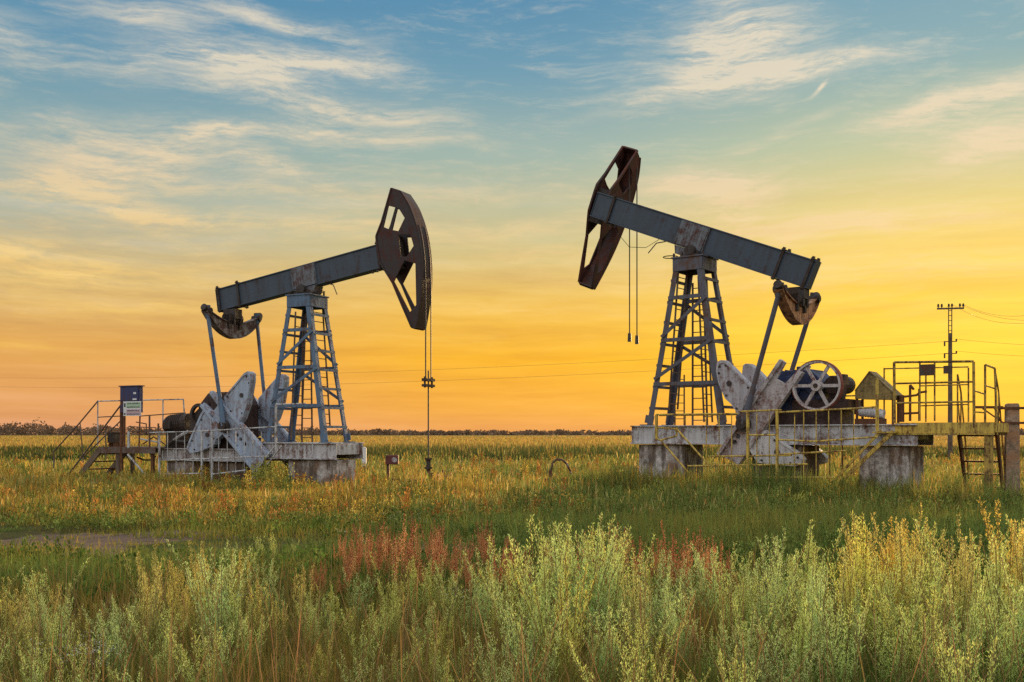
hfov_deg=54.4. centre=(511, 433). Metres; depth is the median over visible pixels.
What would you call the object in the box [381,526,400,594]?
dock plant
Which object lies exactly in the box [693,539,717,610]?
dock plant
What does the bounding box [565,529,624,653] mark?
wormwood plant
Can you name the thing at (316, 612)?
wormwood plant
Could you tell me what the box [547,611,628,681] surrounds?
wormwood plant
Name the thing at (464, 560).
dock plant
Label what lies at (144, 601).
wormwood plant
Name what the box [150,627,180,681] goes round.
wormwood plant
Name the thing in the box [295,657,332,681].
wormwood plant
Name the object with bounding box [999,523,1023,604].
wormwood plant
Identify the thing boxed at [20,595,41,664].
wormwood plant
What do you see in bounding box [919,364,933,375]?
notice plate
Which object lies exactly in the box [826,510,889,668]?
wormwood plant
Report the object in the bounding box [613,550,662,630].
wormwood plant
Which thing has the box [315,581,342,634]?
wormwood plant
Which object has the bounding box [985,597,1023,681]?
wormwood plant
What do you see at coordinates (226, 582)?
wormwood plant
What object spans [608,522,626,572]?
dock plant
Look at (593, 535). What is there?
wormwood plant
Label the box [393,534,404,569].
dock plant
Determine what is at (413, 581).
wormwood plant
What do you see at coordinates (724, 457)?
railing
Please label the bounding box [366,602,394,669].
wormwood plant
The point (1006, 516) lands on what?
wormwood plant
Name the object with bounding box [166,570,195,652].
wormwood plant
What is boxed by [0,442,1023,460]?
reed belt
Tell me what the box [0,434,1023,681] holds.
ground
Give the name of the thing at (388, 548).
dock plant
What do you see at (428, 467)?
wellhead
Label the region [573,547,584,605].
dock plant
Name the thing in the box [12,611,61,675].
wormwood plant
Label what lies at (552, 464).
hose hoop
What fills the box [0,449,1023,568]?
meadow weeds
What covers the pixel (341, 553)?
dock plant
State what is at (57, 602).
wormwood plant
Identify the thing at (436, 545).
dock plant
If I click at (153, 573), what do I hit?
wormwood plant
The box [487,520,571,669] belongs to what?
wormwood plant
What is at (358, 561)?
dock plant
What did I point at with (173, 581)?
wormwood plant
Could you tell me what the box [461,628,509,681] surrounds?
wormwood plant
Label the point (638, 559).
dock plant
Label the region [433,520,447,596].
dock plant
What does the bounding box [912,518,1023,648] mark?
wormwood plant
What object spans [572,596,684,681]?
wormwood plant
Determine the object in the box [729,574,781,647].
wormwood plant
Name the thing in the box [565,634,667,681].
wormwood plant
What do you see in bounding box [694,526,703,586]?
dock plant
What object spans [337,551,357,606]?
dock plant
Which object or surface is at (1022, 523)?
wormwood plant
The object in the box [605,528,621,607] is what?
dock plant
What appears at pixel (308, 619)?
wormwood plant
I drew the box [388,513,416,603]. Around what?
dock plant
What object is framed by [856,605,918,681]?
wormwood plant
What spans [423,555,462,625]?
wormwood plant
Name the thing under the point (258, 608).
wormwood plant
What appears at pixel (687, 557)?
dock plant
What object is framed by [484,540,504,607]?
dock plant
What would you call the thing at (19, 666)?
undergrowth
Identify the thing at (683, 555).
dock plant
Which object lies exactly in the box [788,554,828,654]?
wormwood plant
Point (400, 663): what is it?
wormwood plant
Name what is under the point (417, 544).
dock plant
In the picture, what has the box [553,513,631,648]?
wormwood plant
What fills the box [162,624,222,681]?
wormwood plant
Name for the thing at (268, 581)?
wormwood plant
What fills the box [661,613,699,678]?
wormwood plant
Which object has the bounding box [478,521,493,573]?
dock plant
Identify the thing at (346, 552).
dock plant
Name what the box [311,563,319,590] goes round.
dock plant
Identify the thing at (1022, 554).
wormwood plant
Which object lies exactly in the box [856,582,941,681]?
wormwood plant
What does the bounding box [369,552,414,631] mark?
wormwood plant
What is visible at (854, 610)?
wormwood plant
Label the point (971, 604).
wormwood plant
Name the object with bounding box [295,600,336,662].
wormwood plant
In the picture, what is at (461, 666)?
wormwood plant
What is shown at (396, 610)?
wormwood plant
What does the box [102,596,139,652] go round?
wormwood plant
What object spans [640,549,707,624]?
wormwood plant
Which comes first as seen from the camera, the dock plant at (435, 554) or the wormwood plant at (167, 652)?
the wormwood plant at (167, 652)
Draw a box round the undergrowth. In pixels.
[0,544,1023,681]
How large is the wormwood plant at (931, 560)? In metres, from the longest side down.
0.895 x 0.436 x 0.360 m
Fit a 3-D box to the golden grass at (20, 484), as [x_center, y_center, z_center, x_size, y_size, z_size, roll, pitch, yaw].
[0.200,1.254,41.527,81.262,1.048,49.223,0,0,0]
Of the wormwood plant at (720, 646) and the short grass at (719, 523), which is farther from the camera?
the short grass at (719, 523)
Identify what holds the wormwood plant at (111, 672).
on the ground at (14, 534)
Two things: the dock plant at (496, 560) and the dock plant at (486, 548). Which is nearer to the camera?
the dock plant at (496, 560)
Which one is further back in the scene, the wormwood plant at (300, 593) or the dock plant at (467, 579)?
the dock plant at (467, 579)
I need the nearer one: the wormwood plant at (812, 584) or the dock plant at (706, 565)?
the wormwood plant at (812, 584)
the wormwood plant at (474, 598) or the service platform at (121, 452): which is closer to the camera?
the wormwood plant at (474, 598)
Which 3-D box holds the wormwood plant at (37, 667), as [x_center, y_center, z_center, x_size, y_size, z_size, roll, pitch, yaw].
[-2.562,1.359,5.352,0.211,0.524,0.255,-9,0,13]
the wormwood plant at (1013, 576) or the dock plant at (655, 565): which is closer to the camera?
the wormwood plant at (1013, 576)
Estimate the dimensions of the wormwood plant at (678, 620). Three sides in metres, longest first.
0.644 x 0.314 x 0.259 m
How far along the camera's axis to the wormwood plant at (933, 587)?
6.88 m
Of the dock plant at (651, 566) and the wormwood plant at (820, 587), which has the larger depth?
the dock plant at (651, 566)
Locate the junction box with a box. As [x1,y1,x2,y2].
[107,432,119,446]
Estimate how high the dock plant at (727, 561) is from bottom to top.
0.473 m
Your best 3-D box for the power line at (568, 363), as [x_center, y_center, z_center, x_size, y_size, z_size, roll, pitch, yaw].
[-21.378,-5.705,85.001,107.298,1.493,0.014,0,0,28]
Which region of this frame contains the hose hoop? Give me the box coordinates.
[544,458,571,482]
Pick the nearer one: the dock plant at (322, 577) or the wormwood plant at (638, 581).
the wormwood plant at (638, 581)
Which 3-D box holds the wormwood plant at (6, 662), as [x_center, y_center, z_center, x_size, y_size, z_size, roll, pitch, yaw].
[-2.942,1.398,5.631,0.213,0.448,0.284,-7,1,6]
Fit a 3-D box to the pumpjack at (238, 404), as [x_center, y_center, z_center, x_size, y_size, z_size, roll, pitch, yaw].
[-6.777,-2.699,30.928,9.838,8.998,2.706,0,0,26]
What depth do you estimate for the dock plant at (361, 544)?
10.83 m
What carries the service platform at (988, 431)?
on the ground at (14, 534)
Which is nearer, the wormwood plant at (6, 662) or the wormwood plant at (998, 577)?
the wormwood plant at (6, 662)
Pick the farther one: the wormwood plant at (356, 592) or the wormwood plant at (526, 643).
the wormwood plant at (356, 592)
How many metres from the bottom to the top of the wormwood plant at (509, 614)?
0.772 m
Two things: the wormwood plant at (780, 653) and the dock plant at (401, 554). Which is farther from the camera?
the dock plant at (401, 554)
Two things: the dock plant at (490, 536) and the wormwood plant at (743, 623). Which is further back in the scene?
the dock plant at (490, 536)
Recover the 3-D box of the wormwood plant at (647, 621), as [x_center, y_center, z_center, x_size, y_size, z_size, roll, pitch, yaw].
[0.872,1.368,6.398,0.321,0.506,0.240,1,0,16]
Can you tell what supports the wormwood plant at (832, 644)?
on the ground at (14, 534)
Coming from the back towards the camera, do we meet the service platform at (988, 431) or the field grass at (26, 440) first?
the field grass at (26, 440)
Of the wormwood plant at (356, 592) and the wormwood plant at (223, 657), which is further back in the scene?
the wormwood plant at (356, 592)
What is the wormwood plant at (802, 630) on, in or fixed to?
on the ground at (14, 534)
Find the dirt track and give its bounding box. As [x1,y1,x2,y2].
[0,529,475,558]
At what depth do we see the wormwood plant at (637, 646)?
5.68 m
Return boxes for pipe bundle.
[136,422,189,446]
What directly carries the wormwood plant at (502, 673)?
on the ground at (14, 534)
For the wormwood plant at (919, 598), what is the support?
on the ground at (14, 534)
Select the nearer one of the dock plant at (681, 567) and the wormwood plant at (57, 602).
the wormwood plant at (57, 602)
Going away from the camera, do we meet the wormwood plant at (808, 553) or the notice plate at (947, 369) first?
the wormwood plant at (808, 553)
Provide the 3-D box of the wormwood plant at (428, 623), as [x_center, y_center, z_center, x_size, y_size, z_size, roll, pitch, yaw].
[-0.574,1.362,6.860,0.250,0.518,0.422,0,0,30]
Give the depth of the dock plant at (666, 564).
9.52 m
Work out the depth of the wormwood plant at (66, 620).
6.56 m
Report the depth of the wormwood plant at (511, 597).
7.08 m
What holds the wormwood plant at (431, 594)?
on the ground at (14, 534)
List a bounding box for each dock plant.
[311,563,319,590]
[315,560,325,602]
[331,530,346,573]
[334,567,346,594]
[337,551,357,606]
[342,533,354,591]
[342,541,351,577]
[342,547,354,594]
[347,528,364,590]
[352,519,370,574]
[363,526,382,592]
[366,532,375,580]
[370,521,387,591]
[375,526,385,572]
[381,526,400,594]
[383,527,392,573]
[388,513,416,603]
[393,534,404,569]
[403,528,417,574]
[408,511,420,569]
[408,544,422,582]
[410,532,421,565]
[410,547,424,593]
[419,522,444,576]
[429,530,443,593]
[431,523,444,555]
[432,519,439,554]
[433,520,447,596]
[433,534,447,570]
[447,537,462,606]
[448,550,453,574]
[453,530,465,566]
[459,539,474,591]
[459,542,475,595]
[463,557,473,605]
[472,519,485,570]
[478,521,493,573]
[480,521,494,563]
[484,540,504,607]
[488,539,504,603]
[496,537,513,597]
[506,541,517,586]
[518,548,531,600]
[546,538,557,599]
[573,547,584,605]
[585,532,602,594]
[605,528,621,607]
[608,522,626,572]
[617,527,631,589]
[630,536,646,613]
[631,541,644,565]
[646,540,661,582]
[649,551,654,592]
[653,538,666,605]
[660,520,687,596]
[668,536,678,605]
[674,548,697,617]
[678,528,701,609]
[678,533,694,601]
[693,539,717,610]
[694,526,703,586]
[696,538,716,606]
[702,535,725,608]
[725,548,736,584]
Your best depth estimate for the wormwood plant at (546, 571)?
7.17 m
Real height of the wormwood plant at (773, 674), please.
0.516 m
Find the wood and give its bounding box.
[0,417,1023,434]
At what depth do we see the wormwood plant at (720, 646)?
6.08 m
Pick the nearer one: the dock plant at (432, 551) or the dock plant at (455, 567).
the dock plant at (455, 567)
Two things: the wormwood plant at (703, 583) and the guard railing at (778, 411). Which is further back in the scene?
the guard railing at (778, 411)
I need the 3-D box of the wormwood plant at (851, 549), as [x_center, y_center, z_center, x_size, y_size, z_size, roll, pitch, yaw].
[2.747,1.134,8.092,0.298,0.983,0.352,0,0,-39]
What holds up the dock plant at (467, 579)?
on the ground at (14, 534)
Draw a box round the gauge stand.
[386,455,400,483]
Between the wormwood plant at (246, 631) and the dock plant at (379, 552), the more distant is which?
the dock plant at (379, 552)
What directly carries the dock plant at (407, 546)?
on the ground at (14, 534)
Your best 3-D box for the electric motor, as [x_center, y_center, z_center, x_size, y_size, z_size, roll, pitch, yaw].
[8.612,-0.453,24.008,0.740,0.440,0.400,0,0,37]
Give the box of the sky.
[0,0,1023,433]
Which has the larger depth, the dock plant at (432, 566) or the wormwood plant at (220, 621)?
the dock plant at (432, 566)
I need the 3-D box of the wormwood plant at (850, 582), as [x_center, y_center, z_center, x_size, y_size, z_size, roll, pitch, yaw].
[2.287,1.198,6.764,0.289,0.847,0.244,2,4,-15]
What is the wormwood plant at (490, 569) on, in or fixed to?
on the ground at (14, 534)
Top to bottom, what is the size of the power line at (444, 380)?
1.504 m
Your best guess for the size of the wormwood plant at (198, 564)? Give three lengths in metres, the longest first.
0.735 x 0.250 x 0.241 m
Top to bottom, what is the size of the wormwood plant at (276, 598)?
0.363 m
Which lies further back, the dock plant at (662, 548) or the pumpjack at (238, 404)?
the pumpjack at (238, 404)
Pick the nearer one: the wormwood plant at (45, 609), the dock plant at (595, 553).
the wormwood plant at (45, 609)
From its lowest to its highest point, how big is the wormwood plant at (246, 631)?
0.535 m
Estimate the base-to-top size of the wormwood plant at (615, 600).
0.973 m
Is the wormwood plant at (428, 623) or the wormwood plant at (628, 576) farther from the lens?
the wormwood plant at (628, 576)
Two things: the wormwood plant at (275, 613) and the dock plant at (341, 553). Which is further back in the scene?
the dock plant at (341, 553)
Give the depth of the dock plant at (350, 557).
9.91 m
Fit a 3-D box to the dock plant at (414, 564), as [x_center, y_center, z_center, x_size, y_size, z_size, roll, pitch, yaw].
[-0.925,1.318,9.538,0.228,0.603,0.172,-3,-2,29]
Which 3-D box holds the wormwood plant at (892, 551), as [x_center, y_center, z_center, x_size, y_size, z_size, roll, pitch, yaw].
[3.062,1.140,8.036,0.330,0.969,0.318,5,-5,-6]
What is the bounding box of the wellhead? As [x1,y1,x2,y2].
[424,371,451,479]
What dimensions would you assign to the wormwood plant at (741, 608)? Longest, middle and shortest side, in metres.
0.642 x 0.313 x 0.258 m
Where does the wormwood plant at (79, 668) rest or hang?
on the ground at (14, 534)
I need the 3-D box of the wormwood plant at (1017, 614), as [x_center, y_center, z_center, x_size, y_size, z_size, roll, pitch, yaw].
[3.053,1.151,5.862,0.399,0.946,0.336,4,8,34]
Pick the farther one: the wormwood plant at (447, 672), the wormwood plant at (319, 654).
the wormwood plant at (319, 654)
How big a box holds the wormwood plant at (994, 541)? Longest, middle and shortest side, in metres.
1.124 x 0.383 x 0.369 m
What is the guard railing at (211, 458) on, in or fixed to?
on the ground at (14, 534)
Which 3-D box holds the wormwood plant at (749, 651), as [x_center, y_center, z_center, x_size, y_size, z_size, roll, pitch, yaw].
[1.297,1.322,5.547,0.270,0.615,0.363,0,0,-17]
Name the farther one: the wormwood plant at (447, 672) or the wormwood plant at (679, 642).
the wormwood plant at (679, 642)
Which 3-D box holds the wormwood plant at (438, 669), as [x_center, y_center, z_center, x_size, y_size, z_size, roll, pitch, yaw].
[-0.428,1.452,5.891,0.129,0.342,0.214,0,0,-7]
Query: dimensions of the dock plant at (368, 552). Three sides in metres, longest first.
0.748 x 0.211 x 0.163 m
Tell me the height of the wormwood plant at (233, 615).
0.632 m
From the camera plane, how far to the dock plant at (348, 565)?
9.65 m
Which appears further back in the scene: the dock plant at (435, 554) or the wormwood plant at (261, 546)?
the wormwood plant at (261, 546)
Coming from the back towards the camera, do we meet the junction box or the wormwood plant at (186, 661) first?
the junction box
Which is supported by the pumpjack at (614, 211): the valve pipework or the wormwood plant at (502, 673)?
the valve pipework
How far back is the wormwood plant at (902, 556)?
7.64 m
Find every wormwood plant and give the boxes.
[0,577,25,662]
[0,606,30,674]
[0,630,11,661]
[0,645,13,681]
[5,557,90,646]
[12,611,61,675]
[16,570,39,640]
[16,636,50,681]
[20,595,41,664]
[29,592,73,661]
[33,660,100,681]
[43,613,74,681]
[46,582,71,624]
[48,609,89,670]
[49,631,111,681]
[77,642,112,680]
[82,604,133,678]
[93,603,110,627]
[95,608,125,662]
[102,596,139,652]
[107,656,126,681]
[114,660,187,681]
[121,541,176,624]
[123,604,188,678]
[130,551,163,658]
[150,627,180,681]
[158,576,176,621]
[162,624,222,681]
[163,558,188,640]
[165,538,250,633]
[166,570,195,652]
[185,548,250,655]
[186,555,219,654]
[188,540,210,618]
[200,618,245,681]
[219,580,254,661]
[228,548,249,625]
[236,546,259,564]
[240,609,272,681]
[245,579,269,652]
[246,556,278,620]
[255,533,265,554]
[268,534,277,559]
[271,593,288,648]
[274,585,284,625]
[275,655,288,681]
[288,540,299,554]
[289,564,314,644]
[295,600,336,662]
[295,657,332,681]
[296,602,328,648]
[298,585,334,633]
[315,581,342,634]
[315,636,332,681]
[336,604,378,658]
[336,651,383,681]
[340,609,380,681]
[342,568,379,629]
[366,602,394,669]
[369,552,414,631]
[376,578,403,652]
[377,640,425,681]
[402,592,458,662]
[404,555,431,625]
[410,624,452,681]
[419,567,460,618]
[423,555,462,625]
[429,648,450,681]
[432,614,453,658]
[435,635,469,678]
[439,655,477,681]
[440,579,465,651]
[452,575,504,645]
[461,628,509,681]
[463,538,523,644]
[465,569,486,621]
[471,559,515,629]
[482,659,517,681]
[484,556,550,656]
[484,594,572,681]
[485,577,549,681]
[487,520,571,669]
[508,534,603,643]
[513,556,596,681]
[516,548,553,645]
[530,514,615,634]
[533,516,571,611]
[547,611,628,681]
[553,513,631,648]
[565,528,631,646]
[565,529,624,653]
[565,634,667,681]
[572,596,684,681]
[590,579,627,639]
[598,526,654,636]
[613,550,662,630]
[616,618,687,681]
[619,557,652,665]
[627,608,671,663]
[632,566,684,658]
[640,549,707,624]
[650,654,711,681]
[658,582,696,665]
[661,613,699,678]
[670,552,715,619]
[690,543,718,628]
[691,611,741,681]
[710,542,763,628]
[716,573,762,652]
[717,645,760,681]
[721,616,781,681]
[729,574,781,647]
[730,596,777,681]
[734,544,789,637]
[746,558,801,651]
[749,652,814,681]
[755,618,825,681]
[757,526,812,622]
[764,574,837,660]
[775,588,820,681]
[782,519,845,636]
[785,578,873,681]
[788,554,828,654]
[798,549,826,606]
[803,566,834,680]
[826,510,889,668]
[828,548,869,655]
[836,580,867,671]
[837,513,876,608]
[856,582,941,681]
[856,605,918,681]
[857,551,916,662]
[867,522,897,624]
[871,505,928,635]
[873,549,953,674]
[877,516,909,627]
[890,516,931,628]
[897,603,960,681]
[902,521,946,616]
[907,549,950,650]
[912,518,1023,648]
[926,515,999,629]
[932,536,974,651]
[932,628,998,681]
[945,575,988,681]
[945,584,978,660]
[973,540,1023,654]
[978,497,1023,621]
[979,586,1023,677]
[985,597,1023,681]
[990,529,1023,632]
[993,554,1023,679]
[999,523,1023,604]
[1001,557,1023,617]
[1005,514,1020,545]
[1011,518,1023,608]
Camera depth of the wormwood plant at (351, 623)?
6.96 m
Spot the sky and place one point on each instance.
(156, 156)
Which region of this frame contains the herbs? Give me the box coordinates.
[0,463,1023,610]
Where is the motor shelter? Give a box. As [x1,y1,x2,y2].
[854,371,901,423]
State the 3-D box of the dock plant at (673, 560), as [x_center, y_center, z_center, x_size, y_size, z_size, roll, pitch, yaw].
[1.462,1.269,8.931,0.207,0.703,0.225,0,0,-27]
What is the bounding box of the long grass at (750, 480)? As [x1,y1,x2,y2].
[64,453,1023,510]
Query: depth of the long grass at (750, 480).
22.89 m
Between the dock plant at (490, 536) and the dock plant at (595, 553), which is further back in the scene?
the dock plant at (490, 536)
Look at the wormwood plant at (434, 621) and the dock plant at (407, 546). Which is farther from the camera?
the dock plant at (407, 546)
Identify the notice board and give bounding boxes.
[123,401,140,415]
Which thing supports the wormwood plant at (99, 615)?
on the ground at (14, 534)
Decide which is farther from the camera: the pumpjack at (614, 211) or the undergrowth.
the pumpjack at (614, 211)
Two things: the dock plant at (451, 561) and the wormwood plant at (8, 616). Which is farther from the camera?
the dock plant at (451, 561)
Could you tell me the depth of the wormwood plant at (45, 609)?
6.89 m
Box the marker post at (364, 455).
[362,447,366,466]
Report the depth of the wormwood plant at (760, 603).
7.12 m
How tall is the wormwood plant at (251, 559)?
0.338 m
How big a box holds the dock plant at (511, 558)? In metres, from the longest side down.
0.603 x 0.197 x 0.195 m
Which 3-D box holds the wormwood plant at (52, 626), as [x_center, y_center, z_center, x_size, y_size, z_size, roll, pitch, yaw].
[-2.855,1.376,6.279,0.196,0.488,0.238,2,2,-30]
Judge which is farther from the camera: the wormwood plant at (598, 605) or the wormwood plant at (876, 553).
the wormwood plant at (876, 553)
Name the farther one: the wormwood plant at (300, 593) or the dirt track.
the dirt track
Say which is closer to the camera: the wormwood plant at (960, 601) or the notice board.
the wormwood plant at (960, 601)
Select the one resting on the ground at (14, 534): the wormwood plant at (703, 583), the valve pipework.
the wormwood plant at (703, 583)
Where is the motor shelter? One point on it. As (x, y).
(865, 389)
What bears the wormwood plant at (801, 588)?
on the ground at (14, 534)
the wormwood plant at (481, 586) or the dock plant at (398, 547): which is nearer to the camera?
the wormwood plant at (481, 586)
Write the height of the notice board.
0.473 m
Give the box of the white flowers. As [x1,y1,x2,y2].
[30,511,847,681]
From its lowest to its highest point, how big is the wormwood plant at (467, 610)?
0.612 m
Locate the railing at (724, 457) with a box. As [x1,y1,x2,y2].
[659,395,854,486]
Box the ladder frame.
[674,375,684,424]
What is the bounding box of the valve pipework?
[899,384,926,421]
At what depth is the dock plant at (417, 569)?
9.50 m
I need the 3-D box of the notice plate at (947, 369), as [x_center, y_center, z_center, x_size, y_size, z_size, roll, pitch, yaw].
[9.772,-1.444,22.317,0.186,0.177,0.025,0,0,37]
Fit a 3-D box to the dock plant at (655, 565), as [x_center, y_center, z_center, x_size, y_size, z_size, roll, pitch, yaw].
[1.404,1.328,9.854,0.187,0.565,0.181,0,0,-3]
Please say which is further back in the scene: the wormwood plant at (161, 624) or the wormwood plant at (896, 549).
the wormwood plant at (896, 549)
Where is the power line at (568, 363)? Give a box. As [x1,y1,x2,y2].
[143,341,944,377]
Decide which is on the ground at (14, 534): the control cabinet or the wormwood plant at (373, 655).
the wormwood plant at (373, 655)
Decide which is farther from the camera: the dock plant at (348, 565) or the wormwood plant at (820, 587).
the dock plant at (348, 565)
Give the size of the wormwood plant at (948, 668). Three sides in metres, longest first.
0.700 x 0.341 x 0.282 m
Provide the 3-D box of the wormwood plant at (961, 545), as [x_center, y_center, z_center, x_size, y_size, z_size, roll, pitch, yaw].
[3.531,1.119,7.750,0.562,1.007,0.336,-5,0,17]
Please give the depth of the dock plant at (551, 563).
8.93 m
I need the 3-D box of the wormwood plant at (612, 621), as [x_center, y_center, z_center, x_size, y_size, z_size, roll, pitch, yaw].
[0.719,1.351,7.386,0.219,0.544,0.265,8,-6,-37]
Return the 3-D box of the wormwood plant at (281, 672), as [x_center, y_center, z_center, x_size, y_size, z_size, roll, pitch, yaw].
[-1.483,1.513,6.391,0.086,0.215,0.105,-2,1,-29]
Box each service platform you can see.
[53,399,184,475]
[832,360,1008,489]
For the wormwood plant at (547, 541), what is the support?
on the ground at (14, 534)
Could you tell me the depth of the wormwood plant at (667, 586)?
7.02 m
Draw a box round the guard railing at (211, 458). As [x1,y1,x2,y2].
[148,403,305,481]
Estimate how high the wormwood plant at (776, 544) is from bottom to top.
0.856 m
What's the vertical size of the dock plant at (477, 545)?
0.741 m
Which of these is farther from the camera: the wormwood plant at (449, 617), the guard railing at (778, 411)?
the guard railing at (778, 411)
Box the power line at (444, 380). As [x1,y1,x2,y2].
[58,353,944,387]
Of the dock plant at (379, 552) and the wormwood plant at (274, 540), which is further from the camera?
the wormwood plant at (274, 540)
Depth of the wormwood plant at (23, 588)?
7.73 m
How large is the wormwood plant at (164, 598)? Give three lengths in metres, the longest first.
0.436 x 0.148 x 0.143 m
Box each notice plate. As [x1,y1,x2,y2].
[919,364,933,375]
[943,365,951,373]
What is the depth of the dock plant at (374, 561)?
10.51 m
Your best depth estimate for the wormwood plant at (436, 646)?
6.01 m
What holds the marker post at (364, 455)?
on the ground at (14, 534)
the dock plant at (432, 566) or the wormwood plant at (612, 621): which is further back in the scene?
the dock plant at (432, 566)
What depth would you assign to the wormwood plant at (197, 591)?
7.13 m
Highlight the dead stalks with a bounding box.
[0,530,1023,681]
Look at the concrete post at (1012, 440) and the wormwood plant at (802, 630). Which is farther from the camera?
the concrete post at (1012, 440)
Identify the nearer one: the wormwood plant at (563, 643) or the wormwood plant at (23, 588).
the wormwood plant at (563, 643)
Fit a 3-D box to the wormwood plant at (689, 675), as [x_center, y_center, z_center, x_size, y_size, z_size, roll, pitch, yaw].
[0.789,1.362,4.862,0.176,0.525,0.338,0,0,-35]
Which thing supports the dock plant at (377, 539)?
on the ground at (14, 534)
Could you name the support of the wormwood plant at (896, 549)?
on the ground at (14, 534)
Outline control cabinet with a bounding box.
[118,385,144,446]
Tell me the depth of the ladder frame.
28.86 m
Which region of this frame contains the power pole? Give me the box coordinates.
[937,303,963,457]
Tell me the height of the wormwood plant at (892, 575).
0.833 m
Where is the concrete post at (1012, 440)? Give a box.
[975,403,1023,496]
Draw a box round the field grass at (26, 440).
[0,435,1023,449]
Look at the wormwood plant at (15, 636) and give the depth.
6.56 m
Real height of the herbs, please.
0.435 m
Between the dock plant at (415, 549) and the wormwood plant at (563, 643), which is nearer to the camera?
the wormwood plant at (563, 643)
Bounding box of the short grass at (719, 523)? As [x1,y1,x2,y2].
[0,498,1023,614]
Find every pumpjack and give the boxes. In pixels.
[160,188,434,484]
[578,146,933,494]
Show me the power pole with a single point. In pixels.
(950, 413)
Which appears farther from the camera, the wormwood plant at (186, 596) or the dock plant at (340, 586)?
the dock plant at (340, 586)
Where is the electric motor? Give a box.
[854,406,886,423]
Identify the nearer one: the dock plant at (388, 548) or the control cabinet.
the dock plant at (388, 548)
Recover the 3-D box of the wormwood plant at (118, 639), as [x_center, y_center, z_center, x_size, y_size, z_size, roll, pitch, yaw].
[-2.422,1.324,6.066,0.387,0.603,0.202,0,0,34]
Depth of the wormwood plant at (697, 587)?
8.25 m
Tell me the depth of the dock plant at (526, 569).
8.96 m
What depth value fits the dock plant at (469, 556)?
9.23 m
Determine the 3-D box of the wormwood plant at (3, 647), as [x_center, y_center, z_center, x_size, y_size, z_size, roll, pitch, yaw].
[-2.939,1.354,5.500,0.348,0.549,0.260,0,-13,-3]
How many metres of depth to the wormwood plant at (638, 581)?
6.67 m
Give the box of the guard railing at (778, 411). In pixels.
[655,377,878,478]
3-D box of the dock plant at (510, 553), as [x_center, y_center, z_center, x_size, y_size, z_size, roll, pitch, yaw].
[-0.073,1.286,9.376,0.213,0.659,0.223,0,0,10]
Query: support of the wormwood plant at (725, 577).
on the ground at (14, 534)
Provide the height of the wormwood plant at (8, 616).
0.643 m
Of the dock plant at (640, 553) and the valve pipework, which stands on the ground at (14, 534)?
the dock plant at (640, 553)
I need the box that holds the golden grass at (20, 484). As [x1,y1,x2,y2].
[0,447,1023,529]
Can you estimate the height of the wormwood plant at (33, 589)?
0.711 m
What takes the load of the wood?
on the ground at (14, 534)
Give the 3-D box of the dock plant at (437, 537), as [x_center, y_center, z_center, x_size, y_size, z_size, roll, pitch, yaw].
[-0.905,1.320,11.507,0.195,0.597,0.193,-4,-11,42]
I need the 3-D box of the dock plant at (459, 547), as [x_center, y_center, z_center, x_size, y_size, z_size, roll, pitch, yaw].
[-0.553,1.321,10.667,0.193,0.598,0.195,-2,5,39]
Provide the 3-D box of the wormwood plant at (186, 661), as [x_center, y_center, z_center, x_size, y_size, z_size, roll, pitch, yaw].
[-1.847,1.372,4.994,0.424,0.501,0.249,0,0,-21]
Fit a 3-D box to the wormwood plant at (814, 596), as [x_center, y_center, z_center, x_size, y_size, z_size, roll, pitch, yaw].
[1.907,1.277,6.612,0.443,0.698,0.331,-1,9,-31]
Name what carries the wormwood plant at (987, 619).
on the ground at (14, 534)
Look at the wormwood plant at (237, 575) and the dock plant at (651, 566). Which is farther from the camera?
the dock plant at (651, 566)
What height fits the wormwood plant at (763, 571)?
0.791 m
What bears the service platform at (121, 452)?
on the ground at (14, 534)
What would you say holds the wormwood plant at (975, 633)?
on the ground at (14, 534)
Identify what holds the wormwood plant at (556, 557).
on the ground at (14, 534)
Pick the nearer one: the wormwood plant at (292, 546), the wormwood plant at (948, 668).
the wormwood plant at (948, 668)
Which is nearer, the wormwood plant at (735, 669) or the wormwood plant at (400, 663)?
the wormwood plant at (735, 669)
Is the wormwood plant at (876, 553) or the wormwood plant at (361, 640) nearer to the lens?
the wormwood plant at (361, 640)
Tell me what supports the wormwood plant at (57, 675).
on the ground at (14, 534)
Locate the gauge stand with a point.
(392, 459)
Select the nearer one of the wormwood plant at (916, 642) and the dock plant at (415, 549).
the wormwood plant at (916, 642)
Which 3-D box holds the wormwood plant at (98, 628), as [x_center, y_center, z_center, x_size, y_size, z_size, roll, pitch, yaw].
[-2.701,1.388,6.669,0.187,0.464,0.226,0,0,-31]
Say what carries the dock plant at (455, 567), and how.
on the ground at (14, 534)
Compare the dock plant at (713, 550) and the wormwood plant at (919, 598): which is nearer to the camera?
the wormwood plant at (919, 598)
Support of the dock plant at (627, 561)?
on the ground at (14, 534)
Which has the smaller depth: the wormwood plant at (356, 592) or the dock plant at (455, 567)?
the wormwood plant at (356, 592)
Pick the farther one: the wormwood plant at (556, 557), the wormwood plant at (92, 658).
the wormwood plant at (556, 557)
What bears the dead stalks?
on the ground at (14, 534)

